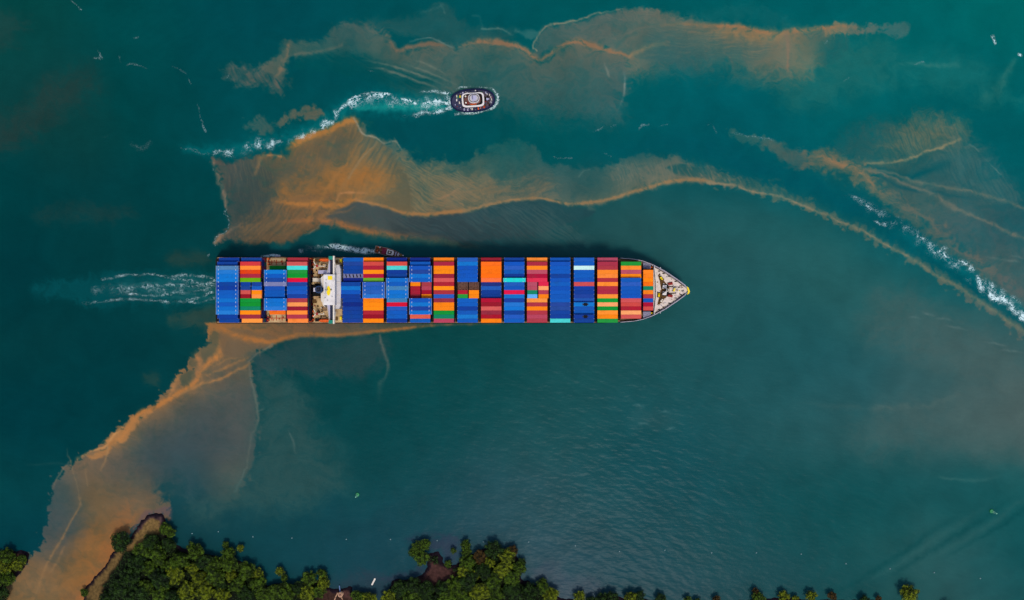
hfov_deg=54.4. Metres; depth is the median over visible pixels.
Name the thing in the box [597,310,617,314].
shipping container
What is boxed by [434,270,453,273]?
shipping container
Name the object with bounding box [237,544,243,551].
tree
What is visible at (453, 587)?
tree
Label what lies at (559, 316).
shipping container
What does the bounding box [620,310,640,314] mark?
shipping container
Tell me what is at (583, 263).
shipping container
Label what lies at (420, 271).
shipping container
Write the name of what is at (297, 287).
shipping container
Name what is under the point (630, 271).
shipping container
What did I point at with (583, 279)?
shipping container
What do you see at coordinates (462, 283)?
shipping container
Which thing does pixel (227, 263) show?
shipping container
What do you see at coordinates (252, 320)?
shipping container
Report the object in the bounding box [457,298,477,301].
shipping container
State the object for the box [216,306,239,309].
shipping container
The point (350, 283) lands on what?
shipping container
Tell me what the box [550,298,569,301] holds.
shipping container
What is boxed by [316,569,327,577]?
tree
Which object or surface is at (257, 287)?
shipping container
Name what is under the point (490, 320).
shipping container
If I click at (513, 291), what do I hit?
shipping container
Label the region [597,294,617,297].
shipping container
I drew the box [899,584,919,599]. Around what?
tree
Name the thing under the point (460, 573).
tree
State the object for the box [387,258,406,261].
shipping container
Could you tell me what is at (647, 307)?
shipping container
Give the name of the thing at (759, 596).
tree
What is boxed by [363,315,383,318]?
shipping container
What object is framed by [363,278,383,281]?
shipping container
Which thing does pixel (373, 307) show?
shipping container
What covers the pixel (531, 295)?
shipping container
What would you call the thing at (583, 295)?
shipping container
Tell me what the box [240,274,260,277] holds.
shipping container
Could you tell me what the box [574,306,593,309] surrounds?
shipping container
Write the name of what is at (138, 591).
tree
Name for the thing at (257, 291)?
shipping container
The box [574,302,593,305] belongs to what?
shipping container
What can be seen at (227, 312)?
shipping container
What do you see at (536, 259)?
shipping container
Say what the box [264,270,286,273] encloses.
shipping container
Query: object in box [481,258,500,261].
shipping container
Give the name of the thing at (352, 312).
shipping container
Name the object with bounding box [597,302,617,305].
shipping container
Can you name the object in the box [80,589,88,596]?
tree
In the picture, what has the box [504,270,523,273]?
shipping container
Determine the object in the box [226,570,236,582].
tree
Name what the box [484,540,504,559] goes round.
tree
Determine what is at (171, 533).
tree
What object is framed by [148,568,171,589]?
tree
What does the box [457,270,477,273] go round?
shipping container
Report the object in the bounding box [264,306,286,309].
shipping container
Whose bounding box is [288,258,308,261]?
shipping container
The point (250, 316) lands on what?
shipping container
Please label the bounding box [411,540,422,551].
tree
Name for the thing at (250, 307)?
shipping container
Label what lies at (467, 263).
shipping container
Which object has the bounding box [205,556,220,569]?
tree
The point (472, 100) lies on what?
tugboat
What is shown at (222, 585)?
tree
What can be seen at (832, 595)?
tree
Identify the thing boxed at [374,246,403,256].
workboat
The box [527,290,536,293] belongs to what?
shipping container
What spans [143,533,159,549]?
tree
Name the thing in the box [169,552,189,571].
tree
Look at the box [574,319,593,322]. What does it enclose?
shipping container
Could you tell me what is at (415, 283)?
shipping container
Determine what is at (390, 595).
tree
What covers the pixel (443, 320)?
shipping container
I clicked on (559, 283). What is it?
shipping container
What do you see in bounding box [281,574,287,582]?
tree
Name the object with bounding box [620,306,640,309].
shipping container
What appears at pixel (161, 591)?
tree
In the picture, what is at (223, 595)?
tree
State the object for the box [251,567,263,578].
tree
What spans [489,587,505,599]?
tree
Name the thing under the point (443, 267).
shipping container
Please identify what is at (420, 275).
shipping container
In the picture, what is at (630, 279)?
shipping container
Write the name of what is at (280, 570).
tree
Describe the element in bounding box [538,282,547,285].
shipping container
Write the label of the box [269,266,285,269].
shipping container
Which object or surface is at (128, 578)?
tree
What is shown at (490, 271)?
shipping container
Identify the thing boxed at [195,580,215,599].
tree
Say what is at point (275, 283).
shipping container
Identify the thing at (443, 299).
shipping container
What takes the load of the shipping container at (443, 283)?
on the container tiers
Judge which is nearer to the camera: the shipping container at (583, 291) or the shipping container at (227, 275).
the shipping container at (227, 275)
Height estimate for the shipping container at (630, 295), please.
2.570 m
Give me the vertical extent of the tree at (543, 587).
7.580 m
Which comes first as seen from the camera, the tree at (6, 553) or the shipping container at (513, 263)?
the shipping container at (513, 263)
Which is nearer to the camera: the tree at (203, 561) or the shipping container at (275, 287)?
the shipping container at (275, 287)
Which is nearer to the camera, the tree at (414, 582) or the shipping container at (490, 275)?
the shipping container at (490, 275)
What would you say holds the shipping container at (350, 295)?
on the container tiers
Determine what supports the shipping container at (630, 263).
on the container tiers
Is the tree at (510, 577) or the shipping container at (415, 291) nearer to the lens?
the shipping container at (415, 291)
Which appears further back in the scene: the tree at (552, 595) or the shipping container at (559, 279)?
the tree at (552, 595)
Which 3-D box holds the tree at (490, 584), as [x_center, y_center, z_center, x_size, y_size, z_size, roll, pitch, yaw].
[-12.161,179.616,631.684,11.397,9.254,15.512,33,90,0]
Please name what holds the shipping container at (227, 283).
on the container tiers
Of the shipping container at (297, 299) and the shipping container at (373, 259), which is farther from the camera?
the shipping container at (373, 259)
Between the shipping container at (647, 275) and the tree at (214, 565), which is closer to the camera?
the shipping container at (647, 275)
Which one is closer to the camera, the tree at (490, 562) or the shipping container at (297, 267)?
the shipping container at (297, 267)
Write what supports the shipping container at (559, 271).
on the container tiers
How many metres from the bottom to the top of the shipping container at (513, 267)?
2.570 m
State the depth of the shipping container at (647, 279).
609.88 m
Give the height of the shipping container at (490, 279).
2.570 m
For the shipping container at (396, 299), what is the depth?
604.68 m
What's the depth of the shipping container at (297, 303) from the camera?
604.68 m
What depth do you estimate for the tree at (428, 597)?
630.19 m
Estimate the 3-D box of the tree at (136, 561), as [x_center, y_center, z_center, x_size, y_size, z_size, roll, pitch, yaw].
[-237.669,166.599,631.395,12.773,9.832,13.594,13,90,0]
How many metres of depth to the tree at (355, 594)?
630.24 m
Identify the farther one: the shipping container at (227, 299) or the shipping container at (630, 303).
the shipping container at (630, 303)
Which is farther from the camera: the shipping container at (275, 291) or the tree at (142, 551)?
the tree at (142, 551)
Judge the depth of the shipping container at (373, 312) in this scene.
604.68 m
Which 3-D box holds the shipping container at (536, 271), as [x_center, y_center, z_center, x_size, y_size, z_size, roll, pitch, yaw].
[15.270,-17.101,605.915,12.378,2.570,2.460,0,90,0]
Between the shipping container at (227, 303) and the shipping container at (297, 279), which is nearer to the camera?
the shipping container at (227, 303)
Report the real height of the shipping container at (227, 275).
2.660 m
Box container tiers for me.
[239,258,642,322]
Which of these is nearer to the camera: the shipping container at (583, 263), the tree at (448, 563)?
the shipping container at (583, 263)
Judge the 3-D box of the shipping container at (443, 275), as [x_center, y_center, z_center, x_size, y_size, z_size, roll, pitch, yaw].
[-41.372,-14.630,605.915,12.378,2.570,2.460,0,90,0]
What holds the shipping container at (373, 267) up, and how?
on the container tiers
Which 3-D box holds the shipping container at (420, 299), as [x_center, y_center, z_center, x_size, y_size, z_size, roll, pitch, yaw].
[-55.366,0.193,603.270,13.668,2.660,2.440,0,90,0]
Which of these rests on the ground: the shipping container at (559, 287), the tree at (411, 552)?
the tree at (411, 552)
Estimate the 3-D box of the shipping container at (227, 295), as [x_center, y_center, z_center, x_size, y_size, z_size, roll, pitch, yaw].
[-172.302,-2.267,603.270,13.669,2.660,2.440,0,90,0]
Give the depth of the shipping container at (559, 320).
607.28 m
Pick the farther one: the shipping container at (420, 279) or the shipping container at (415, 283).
the shipping container at (415, 283)
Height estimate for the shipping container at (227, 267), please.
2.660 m
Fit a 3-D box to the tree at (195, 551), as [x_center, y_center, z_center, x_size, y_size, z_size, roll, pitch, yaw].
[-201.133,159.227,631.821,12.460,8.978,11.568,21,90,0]
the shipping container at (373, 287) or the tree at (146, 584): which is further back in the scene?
the tree at (146, 584)
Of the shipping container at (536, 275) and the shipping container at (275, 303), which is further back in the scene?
the shipping container at (536, 275)
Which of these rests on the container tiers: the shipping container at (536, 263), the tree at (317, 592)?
the shipping container at (536, 263)
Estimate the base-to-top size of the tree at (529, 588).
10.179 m
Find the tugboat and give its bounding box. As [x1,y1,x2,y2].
[450,89,494,111]
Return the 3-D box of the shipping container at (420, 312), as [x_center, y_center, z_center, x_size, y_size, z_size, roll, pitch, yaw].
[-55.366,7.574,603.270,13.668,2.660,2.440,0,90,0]
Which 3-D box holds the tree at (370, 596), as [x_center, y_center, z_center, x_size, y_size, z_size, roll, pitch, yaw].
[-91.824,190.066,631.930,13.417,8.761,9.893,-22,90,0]
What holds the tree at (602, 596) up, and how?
on the ground
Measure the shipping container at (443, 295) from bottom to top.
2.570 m
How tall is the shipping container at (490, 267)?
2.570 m
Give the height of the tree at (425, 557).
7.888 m
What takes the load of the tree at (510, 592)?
on the ground
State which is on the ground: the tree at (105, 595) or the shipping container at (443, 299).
the tree at (105, 595)
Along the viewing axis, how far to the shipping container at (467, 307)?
604.67 m
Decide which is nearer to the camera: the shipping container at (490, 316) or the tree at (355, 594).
the shipping container at (490, 316)
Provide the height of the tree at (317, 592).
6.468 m
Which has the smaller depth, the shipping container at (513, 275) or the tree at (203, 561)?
the shipping container at (513, 275)
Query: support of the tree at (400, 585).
on the ground
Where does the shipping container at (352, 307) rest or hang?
on the container tiers
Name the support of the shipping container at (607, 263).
on the container tiers
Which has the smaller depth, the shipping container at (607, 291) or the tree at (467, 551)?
the shipping container at (607, 291)
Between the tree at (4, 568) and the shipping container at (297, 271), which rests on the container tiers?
the shipping container at (297, 271)
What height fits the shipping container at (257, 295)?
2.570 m
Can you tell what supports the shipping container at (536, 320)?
on the container tiers
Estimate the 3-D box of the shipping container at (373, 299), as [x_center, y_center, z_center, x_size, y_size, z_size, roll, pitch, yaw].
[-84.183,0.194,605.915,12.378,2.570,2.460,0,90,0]
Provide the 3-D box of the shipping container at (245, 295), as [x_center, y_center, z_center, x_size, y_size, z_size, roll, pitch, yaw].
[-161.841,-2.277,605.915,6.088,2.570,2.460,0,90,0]
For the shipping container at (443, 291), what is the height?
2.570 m
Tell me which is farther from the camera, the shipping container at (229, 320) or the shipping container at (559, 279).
the shipping container at (229, 320)
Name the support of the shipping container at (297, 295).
on the container tiers
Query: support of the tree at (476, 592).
on the ground
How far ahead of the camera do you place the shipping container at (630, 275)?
607.28 m
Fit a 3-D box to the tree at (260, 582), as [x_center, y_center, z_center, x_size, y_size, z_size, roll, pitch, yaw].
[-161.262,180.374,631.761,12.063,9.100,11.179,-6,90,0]
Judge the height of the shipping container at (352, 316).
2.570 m
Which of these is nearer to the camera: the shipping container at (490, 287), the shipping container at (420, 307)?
the shipping container at (420, 307)
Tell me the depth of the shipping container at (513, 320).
604.68 m
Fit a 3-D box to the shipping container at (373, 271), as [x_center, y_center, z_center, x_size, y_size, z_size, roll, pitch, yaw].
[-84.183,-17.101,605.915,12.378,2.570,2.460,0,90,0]
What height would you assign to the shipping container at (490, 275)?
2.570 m
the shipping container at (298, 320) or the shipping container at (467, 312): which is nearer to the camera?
the shipping container at (467, 312)
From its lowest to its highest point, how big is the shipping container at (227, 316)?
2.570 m
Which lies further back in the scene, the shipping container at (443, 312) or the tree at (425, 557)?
the tree at (425, 557)
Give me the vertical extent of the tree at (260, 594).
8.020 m
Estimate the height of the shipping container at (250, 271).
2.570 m
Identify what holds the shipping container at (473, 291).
on the container tiers
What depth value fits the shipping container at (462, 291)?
604.68 m
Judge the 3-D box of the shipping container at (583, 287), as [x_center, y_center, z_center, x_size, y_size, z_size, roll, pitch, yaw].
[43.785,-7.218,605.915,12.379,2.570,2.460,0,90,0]
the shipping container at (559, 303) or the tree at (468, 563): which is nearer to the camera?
the shipping container at (559, 303)
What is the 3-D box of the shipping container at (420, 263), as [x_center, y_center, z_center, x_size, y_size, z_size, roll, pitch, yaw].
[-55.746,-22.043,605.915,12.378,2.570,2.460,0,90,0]
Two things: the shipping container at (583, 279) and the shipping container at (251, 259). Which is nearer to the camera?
the shipping container at (583, 279)
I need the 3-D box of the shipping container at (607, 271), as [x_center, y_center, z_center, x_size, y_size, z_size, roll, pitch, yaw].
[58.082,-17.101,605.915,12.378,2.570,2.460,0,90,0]
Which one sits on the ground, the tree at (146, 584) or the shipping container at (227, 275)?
the tree at (146, 584)
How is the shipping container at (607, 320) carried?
on the container tiers
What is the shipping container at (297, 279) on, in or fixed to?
on the container tiers
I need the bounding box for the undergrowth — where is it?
[10,541,544,599]
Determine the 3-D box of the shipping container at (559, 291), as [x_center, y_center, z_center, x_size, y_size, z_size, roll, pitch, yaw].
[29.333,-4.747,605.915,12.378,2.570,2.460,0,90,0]
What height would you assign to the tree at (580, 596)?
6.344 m
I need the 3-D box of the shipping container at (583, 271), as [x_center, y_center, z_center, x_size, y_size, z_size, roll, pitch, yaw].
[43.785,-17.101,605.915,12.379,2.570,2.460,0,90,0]
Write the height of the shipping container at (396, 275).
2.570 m
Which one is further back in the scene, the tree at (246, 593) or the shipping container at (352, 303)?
the tree at (246, 593)
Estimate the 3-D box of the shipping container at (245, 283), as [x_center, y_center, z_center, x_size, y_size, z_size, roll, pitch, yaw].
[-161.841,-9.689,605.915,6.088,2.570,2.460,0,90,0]
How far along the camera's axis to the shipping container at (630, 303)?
607.26 m
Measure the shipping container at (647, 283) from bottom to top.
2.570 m
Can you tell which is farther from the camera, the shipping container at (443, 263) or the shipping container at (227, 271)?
the shipping container at (443, 263)
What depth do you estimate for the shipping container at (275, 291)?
604.68 m
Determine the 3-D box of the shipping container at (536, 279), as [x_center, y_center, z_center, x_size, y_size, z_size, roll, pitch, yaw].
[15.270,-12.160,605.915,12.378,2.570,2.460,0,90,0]
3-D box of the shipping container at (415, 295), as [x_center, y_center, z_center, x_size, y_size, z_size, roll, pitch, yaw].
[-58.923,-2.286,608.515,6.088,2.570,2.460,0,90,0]
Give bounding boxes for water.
[0,0,1023,599]
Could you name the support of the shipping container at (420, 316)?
on the container tiers
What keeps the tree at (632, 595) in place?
on the ground
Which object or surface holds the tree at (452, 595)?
on the ground
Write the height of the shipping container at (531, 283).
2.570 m
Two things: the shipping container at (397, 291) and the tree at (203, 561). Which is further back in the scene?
the tree at (203, 561)
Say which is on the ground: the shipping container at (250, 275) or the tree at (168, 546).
the tree at (168, 546)
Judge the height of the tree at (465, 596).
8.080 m
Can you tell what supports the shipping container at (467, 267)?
on the container tiers
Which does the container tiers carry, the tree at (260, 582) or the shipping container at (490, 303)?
the shipping container at (490, 303)
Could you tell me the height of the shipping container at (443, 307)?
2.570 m
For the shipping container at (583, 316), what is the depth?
602.06 m
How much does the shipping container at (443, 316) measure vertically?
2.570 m
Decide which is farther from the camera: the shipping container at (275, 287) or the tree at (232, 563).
the tree at (232, 563)
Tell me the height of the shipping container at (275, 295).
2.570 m
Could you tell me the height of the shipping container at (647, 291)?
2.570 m
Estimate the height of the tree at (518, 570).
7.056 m
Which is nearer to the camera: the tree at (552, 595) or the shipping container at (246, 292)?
the shipping container at (246, 292)
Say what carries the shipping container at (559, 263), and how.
on the container tiers
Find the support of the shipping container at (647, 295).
on the container tiers
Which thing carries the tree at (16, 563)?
on the ground
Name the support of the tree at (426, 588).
on the ground
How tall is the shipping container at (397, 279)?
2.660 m
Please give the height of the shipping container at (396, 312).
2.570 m
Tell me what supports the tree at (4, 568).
on the ground
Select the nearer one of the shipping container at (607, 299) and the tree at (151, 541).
the shipping container at (607, 299)
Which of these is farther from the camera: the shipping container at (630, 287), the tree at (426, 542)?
the tree at (426, 542)
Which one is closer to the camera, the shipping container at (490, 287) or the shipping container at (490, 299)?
the shipping container at (490, 299)
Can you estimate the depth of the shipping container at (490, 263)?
604.68 m
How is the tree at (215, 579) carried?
on the ground
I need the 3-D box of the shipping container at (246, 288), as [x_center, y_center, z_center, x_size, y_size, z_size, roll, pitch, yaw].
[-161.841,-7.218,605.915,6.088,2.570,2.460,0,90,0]
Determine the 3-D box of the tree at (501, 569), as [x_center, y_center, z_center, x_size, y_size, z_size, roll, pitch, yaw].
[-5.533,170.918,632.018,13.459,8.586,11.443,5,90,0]
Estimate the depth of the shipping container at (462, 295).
604.68 m
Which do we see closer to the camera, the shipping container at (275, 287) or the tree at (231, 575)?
the shipping container at (275, 287)
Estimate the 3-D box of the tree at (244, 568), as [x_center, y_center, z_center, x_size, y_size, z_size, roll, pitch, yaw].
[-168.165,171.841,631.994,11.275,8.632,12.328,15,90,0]
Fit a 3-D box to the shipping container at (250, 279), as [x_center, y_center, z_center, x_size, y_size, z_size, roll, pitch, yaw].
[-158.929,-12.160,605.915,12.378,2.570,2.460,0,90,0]
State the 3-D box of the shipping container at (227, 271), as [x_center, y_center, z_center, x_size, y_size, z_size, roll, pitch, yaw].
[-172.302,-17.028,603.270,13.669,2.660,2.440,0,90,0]
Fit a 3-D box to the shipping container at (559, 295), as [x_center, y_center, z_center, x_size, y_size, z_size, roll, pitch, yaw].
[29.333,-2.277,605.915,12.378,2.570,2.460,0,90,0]
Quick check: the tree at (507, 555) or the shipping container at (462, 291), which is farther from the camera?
the tree at (507, 555)
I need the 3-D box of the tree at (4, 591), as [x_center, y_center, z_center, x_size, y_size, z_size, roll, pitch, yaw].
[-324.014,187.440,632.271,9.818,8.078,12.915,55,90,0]
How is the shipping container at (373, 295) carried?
on the container tiers
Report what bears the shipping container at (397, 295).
on the container tiers
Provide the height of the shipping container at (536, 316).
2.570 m
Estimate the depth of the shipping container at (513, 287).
604.68 m
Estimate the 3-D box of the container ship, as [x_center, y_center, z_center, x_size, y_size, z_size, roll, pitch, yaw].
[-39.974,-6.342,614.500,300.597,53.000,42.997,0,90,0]
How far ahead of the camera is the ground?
635.61 m
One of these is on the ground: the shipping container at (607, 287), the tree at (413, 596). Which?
the tree at (413, 596)
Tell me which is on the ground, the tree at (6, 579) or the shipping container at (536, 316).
the tree at (6, 579)
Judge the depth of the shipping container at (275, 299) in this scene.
602.08 m
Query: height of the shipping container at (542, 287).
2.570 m
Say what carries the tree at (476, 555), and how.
on the ground
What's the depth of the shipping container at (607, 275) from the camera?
604.68 m
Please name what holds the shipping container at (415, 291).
on the container tiers
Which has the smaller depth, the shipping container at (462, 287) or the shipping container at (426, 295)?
the shipping container at (462, 287)
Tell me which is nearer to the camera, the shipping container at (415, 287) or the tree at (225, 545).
the shipping container at (415, 287)
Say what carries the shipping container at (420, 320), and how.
on the container tiers
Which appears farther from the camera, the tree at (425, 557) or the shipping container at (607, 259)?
the tree at (425, 557)
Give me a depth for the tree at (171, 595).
629.07 m
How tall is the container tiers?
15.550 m
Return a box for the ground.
[0,513,871,599]
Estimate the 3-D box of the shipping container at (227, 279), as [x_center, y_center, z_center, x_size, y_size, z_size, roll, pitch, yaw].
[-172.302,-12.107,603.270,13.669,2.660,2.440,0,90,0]
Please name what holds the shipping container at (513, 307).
on the container tiers
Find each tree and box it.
[0,547,15,564]
[0,560,12,572]
[0,572,15,586]
[0,586,9,599]
[11,559,25,570]
[18,554,26,562]
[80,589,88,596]
[98,591,114,599]
[108,579,129,599]
[110,531,131,553]
[119,568,140,590]
[123,584,148,599]
[126,553,146,574]
[132,542,150,557]
[138,579,152,595]
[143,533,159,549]
[143,561,157,575]
[147,544,167,565]
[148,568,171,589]
[151,584,169,599]
[159,522,171,535]
[160,559,172,570]
[161,537,176,552]
[164,589,180,599]
[165,529,175,537]
[165,566,184,584]
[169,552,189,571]
[176,581,196,599]
[185,562,198,575]
[186,542,204,560]
[192,571,206,585]
[195,554,214,571]
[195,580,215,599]
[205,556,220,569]
[205,565,225,586]
[213,587,231,599]
[215,579,226,590]
[217,555,239,571]
[220,547,235,560]
[222,541,228,548]
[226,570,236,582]
[227,577,245,593]
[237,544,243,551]
[237,585,255,599]
[238,561,255,580]
[248,576,266,593]
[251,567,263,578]
[254,588,271,599]
[266,584,280,599]
[275,567,284,575]
[275,582,295,599]
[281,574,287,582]
[291,581,306,594]
[298,583,314,599]
[301,570,316,588]
[313,586,326,598]
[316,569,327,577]
[317,576,329,591]
[349,590,364,599]
[362,592,376,599]
[380,589,395,599]
[390,579,409,599]
[402,591,419,599]
[404,577,420,594]
[408,547,417,556]
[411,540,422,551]
[412,549,429,566]
[418,580,436,598]
[420,538,430,550]
[421,593,437,599]
[434,580,448,596]
[437,590,457,599]
[444,559,452,567]
[445,574,462,596]
[457,566,469,577]
[457,588,471,599]
[459,553,474,571]
[459,571,477,591]
[460,539,470,549]
[462,547,471,556]
[469,582,489,599]
[473,549,486,564]
[473,562,491,581]
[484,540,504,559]
[484,572,501,593]
[485,557,494,567]
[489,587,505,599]
[493,562,513,578]
[497,547,515,564]
[501,583,522,599]
[504,571,519,586]
[509,544,517,556]
[512,561,525,575]
[518,558,525,567]
[521,582,540,599]
[536,581,549,594]
[542,587,559,599]
[573,590,584,599]
[595,592,606,599]
[603,591,618,599]
[623,591,636,599]
[635,590,644,599]
[655,592,666,599]
[751,592,765,599]
[777,590,789,599]
[805,590,817,599]
[827,592,836,599]
[860,594,869,599]
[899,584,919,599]
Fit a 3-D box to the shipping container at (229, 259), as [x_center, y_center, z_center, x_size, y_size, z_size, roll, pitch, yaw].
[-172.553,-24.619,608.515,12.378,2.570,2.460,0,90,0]
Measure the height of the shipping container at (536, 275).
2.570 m
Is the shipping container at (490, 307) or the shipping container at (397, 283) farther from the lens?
the shipping container at (490, 307)
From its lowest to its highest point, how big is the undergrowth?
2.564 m
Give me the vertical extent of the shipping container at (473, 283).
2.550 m
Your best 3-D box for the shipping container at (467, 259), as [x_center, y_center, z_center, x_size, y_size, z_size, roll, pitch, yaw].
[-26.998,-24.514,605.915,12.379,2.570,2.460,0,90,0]
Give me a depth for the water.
637.00 m
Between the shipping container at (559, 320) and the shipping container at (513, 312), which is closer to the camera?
the shipping container at (513, 312)
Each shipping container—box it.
[216,266,238,269]
[216,270,238,273]
[216,274,238,277]
[216,278,238,281]
[216,282,238,285]
[216,286,238,289]
[216,290,238,293]
[216,294,238,297]
[216,298,238,301]
[216,302,238,305]
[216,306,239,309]
[216,310,239,314]
[217,262,238,265]
[217,315,238,318]
[219,258,239,261]
[219,319,239,322]
[240,262,260,265]
[240,266,260,269]
[240,270,260,273]
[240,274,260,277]
[240,278,260,281]
[240,298,260,301]
[240,302,260,305]
[240,306,261,309]
[240,310,261,314]
[240,315,261,318]
[241,258,262,261]
[241,282,250,285]
[241,286,251,289]
[241,290,251,293]
[241,294,250,297]
[242,319,262,322]
[252,282,262,285]
[252,286,262,289]
[252,290,262,293]
[252,294,262,297]
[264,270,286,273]
[264,274,286,277]
[264,278,286,281]
[264,282,286,285]
[264,298,286,301]
[264,302,286,305]
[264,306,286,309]
[265,286,285,289]
[265,290,285,293]
[265,294,285,297]
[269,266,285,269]
[269,311,285,314]
[287,262,307,265]
[287,266,307,269]
[287,270,307,273]
[287,274,307,277]
[287,278,307,281]
[287,282,307,285]
[287,286,307,289]
[287,290,307,293]
[287,294,307,297]
[287,298,307,301]
[287,302,307,305]
[287,306,307,309]
[287,310,307,314]
[287,315,307,318]
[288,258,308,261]
[288,319,308,322]
[341,282,360,285]
[341,286,360,289]
[341,290,360,293]
[341,294,360,297]
[343,258,363,261]
[343,262,362,265]
[343,266,362,269]
[343,270,362,273]
[343,274,362,277]
[343,278,362,281]
[343,298,362,301]
[343,302,362,305]
[343,306,362,309]
[343,310,362,314]
[343,315,362,318]
[343,319,362,322]
[362,282,384,285]
[362,286,384,289]
[362,290,384,293]
[362,294,384,297]
[363,258,383,261]
[363,262,383,265]
[363,266,383,269]
[363,270,383,273]
[363,274,383,277]
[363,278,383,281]
[363,298,383,301]
[363,302,383,305]
[363,306,383,309]
[363,310,383,314]
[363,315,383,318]
[363,319,383,322]
[386,278,408,281]
[386,282,408,285]
[386,286,408,289]
[386,290,408,293]
[386,294,408,297]
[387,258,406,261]
[387,262,407,265]
[387,266,406,269]
[387,270,406,273]
[387,274,406,277]
[387,298,407,301]
[387,302,407,305]
[387,306,407,309]
[387,310,407,314]
[387,315,407,318]
[387,319,406,322]
[409,266,431,269]
[409,270,431,273]
[409,274,431,277]
[409,278,431,281]
[409,298,431,301]
[409,302,431,305]
[409,306,431,309]
[409,310,431,314]
[410,258,430,261]
[410,262,430,265]
[410,282,420,285]
[410,286,420,289]
[410,290,420,293]
[410,294,420,297]
[410,315,430,318]
[410,319,430,322]
[422,282,431,285]
[422,286,431,289]
[422,290,431,293]
[422,294,431,297]
[434,258,453,261]
[434,262,453,265]
[434,266,453,269]
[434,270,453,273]
[434,274,453,277]
[434,278,453,281]
[434,282,453,285]
[434,286,453,289]
[434,290,453,293]
[434,294,453,297]
[434,298,453,301]
[434,302,453,305]
[434,306,453,309]
[434,310,453,314]
[434,315,453,318]
[434,319,453,322]
[457,258,477,261]
[457,262,477,265]
[457,266,477,269]
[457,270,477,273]
[457,274,477,277]
[457,278,477,281]
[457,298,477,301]
[457,302,477,305]
[457,306,477,309]
[457,310,477,314]
[457,315,477,318]
[457,319,477,322]
[458,282,467,285]
[458,286,467,289]
[458,290,467,293]
[458,294,467,297]
[469,282,478,285]
[469,286,478,289]
[469,290,478,293]
[469,294,478,297]
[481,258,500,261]
[481,262,500,265]
[481,266,500,269]
[481,270,500,273]
[481,274,500,277]
[481,278,500,281]
[481,282,500,285]
[481,286,500,289]
[481,290,500,293]
[481,294,500,297]
[481,298,500,301]
[481,302,500,305]
[481,306,500,309]
[481,310,500,314]
[481,315,500,318]
[481,319,500,322]
[503,278,525,281]
[504,258,523,261]
[504,262,523,265]
[504,266,523,269]
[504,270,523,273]
[504,274,523,277]
[504,282,523,285]
[504,286,523,289]
[504,290,523,293]
[504,294,523,297]
[504,298,523,301]
[504,302,523,305]
[504,306,523,309]
[504,310,523,314]
[504,315,523,318]
[504,319,523,322]
[527,258,546,261]
[527,262,546,265]
[527,266,546,269]
[527,270,546,273]
[527,274,546,277]
[527,278,546,281]
[527,282,536,285]
[527,286,536,289]
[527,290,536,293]
[527,294,536,297]
[527,298,546,301]
[527,302,546,305]
[527,306,546,309]
[527,310,546,314]
[527,315,546,318]
[527,319,546,322]
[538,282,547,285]
[538,286,547,289]
[538,290,547,293]
[538,294,547,297]
[550,258,569,261]
[550,262,569,265]
[550,266,569,269]
[550,270,569,273]
[550,274,569,277]
[550,278,569,281]
[550,282,569,285]
[550,286,569,289]
[550,290,569,293]
[550,294,569,297]
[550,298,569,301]
[550,302,569,305]
[550,306,569,309]
[550,310,569,314]
[550,315,569,318]
[550,319,569,322]
[574,258,593,261]
[574,262,593,265]
[574,266,593,269]
[574,270,593,273]
[574,274,593,277]
[574,278,593,281]
[574,282,593,285]
[574,286,593,289]
[574,290,593,293]
[574,294,593,297]
[574,298,593,301]
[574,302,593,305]
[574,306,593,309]
[574,310,593,314]
[574,315,593,318]
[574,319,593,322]
[597,258,617,261]
[597,262,617,265]
[597,266,617,269]
[597,270,617,273]
[597,274,617,277]
[597,278,617,281]
[597,282,617,285]
[597,286,617,289]
[597,290,617,293]
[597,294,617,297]
[597,298,617,301]
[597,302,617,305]
[597,306,617,309]
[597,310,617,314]
[597,315,617,318]
[597,319,617,322]
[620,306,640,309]
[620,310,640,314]
[620,315,640,318]
[621,262,640,265]
[621,266,640,269]
[621,270,640,273]
[621,274,640,277]
[621,278,640,281]
[621,282,640,285]
[621,286,640,289]
[621,290,640,293]
[621,294,640,297]
[621,298,640,301]
[621,302,640,305]
[643,270,652,273]
[643,274,652,277]
[643,278,652,281]
[643,282,652,285]
[643,286,652,289]
[643,290,652,293]
[643,294,652,297]
[643,298,652,301]
[643,302,652,305]
[643,306,652,309]
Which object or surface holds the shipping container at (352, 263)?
on the container tiers
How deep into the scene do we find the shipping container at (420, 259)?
607.28 m
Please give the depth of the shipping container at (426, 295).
607.26 m
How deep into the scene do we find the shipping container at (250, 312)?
604.68 m
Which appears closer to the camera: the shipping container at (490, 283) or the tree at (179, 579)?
the shipping container at (490, 283)
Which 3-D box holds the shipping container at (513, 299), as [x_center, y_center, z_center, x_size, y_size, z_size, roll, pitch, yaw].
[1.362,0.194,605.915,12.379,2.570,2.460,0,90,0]
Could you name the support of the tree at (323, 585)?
on the ground
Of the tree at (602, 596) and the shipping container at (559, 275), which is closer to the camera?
the shipping container at (559, 275)
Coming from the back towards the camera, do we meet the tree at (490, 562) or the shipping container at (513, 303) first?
the tree at (490, 562)
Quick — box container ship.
[216,256,689,323]
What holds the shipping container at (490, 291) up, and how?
on the container tiers
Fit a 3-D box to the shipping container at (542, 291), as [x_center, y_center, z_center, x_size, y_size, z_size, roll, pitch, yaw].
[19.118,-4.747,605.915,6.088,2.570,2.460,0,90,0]
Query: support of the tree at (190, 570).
on the ground
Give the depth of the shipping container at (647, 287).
609.88 m
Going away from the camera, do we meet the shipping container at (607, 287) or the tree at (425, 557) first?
the shipping container at (607, 287)
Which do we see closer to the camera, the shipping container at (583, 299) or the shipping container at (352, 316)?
the shipping container at (583, 299)
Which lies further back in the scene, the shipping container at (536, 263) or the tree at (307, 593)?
the tree at (307, 593)
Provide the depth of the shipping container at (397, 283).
602.08 m
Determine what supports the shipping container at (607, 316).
on the container tiers
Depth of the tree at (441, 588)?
629.59 m

